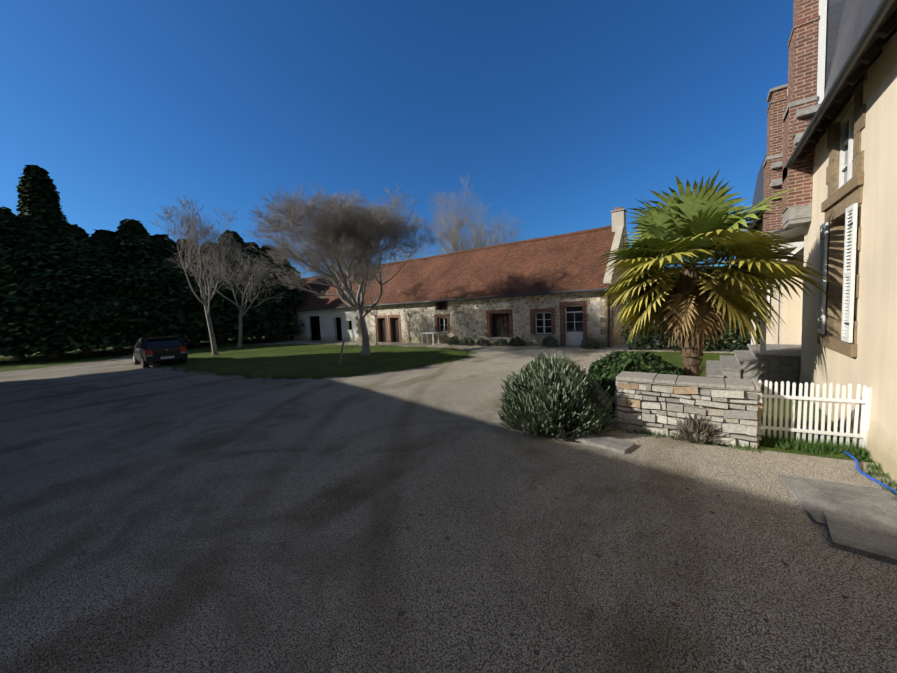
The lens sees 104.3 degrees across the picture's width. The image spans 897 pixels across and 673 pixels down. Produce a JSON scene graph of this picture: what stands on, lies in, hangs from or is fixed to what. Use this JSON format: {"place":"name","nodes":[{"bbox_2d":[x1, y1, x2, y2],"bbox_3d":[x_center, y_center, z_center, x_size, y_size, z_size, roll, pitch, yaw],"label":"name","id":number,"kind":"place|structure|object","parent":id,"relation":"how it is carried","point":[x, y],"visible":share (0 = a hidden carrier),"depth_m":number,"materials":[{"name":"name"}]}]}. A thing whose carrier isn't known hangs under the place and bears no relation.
{"place":"outdoors","nodes":[
{"label":"outdoors","id":0,"kind":"place"},
{"bbox_2d":[158,344,469,378],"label":"lawn","id":1,"kind":"structure","parent":0,"point":[269,361],"depth_m":16.17,"materials":[{"name":"green plant"}]},
{"bbox_2d":[0,325,736,371],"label":"grass","id":2,"kind":"structure","parent":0,"point":[34,360],"depth_m":23.72,"materials":[{"name":"green plant"}]},
{"bbox_2d":[0,165,306,360],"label":"conifers","id":3,"kind":"object","parent":2,"relation":"on","point":[65,285],"visible":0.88,"depth_m":24.59,"materials":[{"name":"green plant"}]},
{"bbox_2d":[620,271,760,351],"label":"hedge","id":4,"kind":"object","parent":2,"relation":"on","point":[721,343],"visible":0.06,"depth_m":13.60,"materials":[{"name":"green plant"}]},
{"bbox_2d":[0,0,793,278],"label":"sky","id":5,"kind":"structure","parent":0,"point":[561,114],"materials":[{"name":"blue"}]},
{"bbox_2d":[0,320,896,672],"bbox_3d":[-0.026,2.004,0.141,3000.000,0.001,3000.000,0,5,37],"label":"ground","id":6,"kind":"structure","parent":0,"point":[162,520],"depth_m":3.11,"materials":[{"name":"grey asphalt"}]},
{"bbox_2d":[129,336,187,367],"bbox_3d":[-14.771,0.719,17.819,3.903,1.437,2.002,0,5,37],"label":"car","id":7,"kind":"object","parent":6,"relation":"on","point":[147,352],"visible":0.98,"depth_m":16.66,"materials":[{"name":"black metal"}]},
{"bbox_2d":[149,180,443,364],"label":"bare trees","id":8,"kind":"object","parent":6,"relation":"on","point":[341,230],"visible":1,"depth_m":15.84,"materials":[{"name":"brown plant"}]},
{"bbox_2d":[421,332,439,344],"bbox_3d":[-1.136,0.116,21.485,1.100,0.740,0.700,0,5,37],"label":"table","id":9,"kind":"object","parent":6,"relation":"on","point":[426,333],"visible":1,"depth_m":21.39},
{"bbox_2d":[265,206,633,346],"bbox_3d":[-3.877,-3.352,28.025,32.851,6.950,7.355,0,5,37],"label":"farmhouse","id":10,"kind":"object","parent":6,"relation":"on","point":[534,291],"visible":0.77,"depth_m":20.18,"materials":[{"name":"tile"}]},
{"bbox_2d":[150,343,852,672],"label":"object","id":11,"kind":"object","parent":6,"relation":"on","point":[564,667],"visible":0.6,"depth_m":4.09,"materials":[{"name":"brown plant"}]},
{"bbox_2d":[356,173,745,263],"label":"trees","id":12,"kind":"object","parent":6,"relation":"on","point":[456,245],"visible":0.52,"depth_m":39.37,"materials":[{"name":"grey plant"}]},
{"bbox_2d":[448,335,720,443],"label":"bushes","id":13,"kind":"object","parent":6,"relation":"on","point":[560,397],"visible":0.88,"depth_m":5.51,"materials":[{"name":"green plant"}]},
{"bbox_2d":[614,371,762,448],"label":"stone wall","id":14,"kind":"structure","parent":6,"relation":"on","point":[729,409],"depth_m":4.99,"materials":[{"name":"grey stone"}]},
{"bbox_2d":[609,351,856,445],"bbox_3d":[6.594,1.012,9.228,3.443,0.001,9.709,0,5,32],"label":"garden","id":15,"kind":"object","parent":6,"relation":"on","point":[674,358],"visible":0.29,"depth_m":6.28,"materials":[{"name":"green plant"}]},
{"bbox_2d":[593,169,839,376],"bbox_3d":[4.534,-0.772,6.479,3.311,4.217,3.531,-3,4,-1],"label":"palm","id":16,"kind":"object","parent":15,"relation":"on","point":[702,225],"visible":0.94,"depth_m":6.04,"materials":[{"name":"green plant"}]},
{"bbox_2d":[655,291,732,351],"bbox_3d":[4.525,-0.404,6.473,1.218,1.329,1.264,0,5,37],"label":"dead palm","id":17,"kind":"object","parent":16,"relation":"attached to","point":[683,312],"visible":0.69,"depth_m":6.25,"materials":[{"name":"brown plant"}]},
{"bbox_2d":[570,432,896,564],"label":"slabs","id":18,"kind":"structure","parent":6,"relation":"on","point":[859,520],"depth_m":3.18,"materials":[{"name":"concrete"}]},
{"bbox_2d":[617,425,896,508],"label":"tufts","id":19,"kind":"object","parent":6,"relation":"on","point":[824,448],"visible":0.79,"depth_m":4.44,"materials":[{"name":"green plant"}]},
{"bbox_2d":[706,0,896,482],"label":"house","id":20,"kind":"structure","parent":6,"relation":"on","point":[831,156],"depth_m":5.50,"materials":[{"name":"beige paint"}]},
{"bbox_2d":[758,380,871,453],"bbox_3d":[4.682,1.020,4.527,1.080,0.881,0.090,0,5,29],"label":"fence","id":21,"kind":"object","parent":6,"relation":"on","point":[865,401],"visible":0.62,"depth_m":4.49,"materials":[{"name":"white wood"}]},
{"bbox_2d":[802,426,896,492],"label":"hose","id":22,"kind":"object","parent":6,"relation":"on","point":[865,474],"visible":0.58,"depth_m":3.80,"materials":[{"name":"blue rubber"}]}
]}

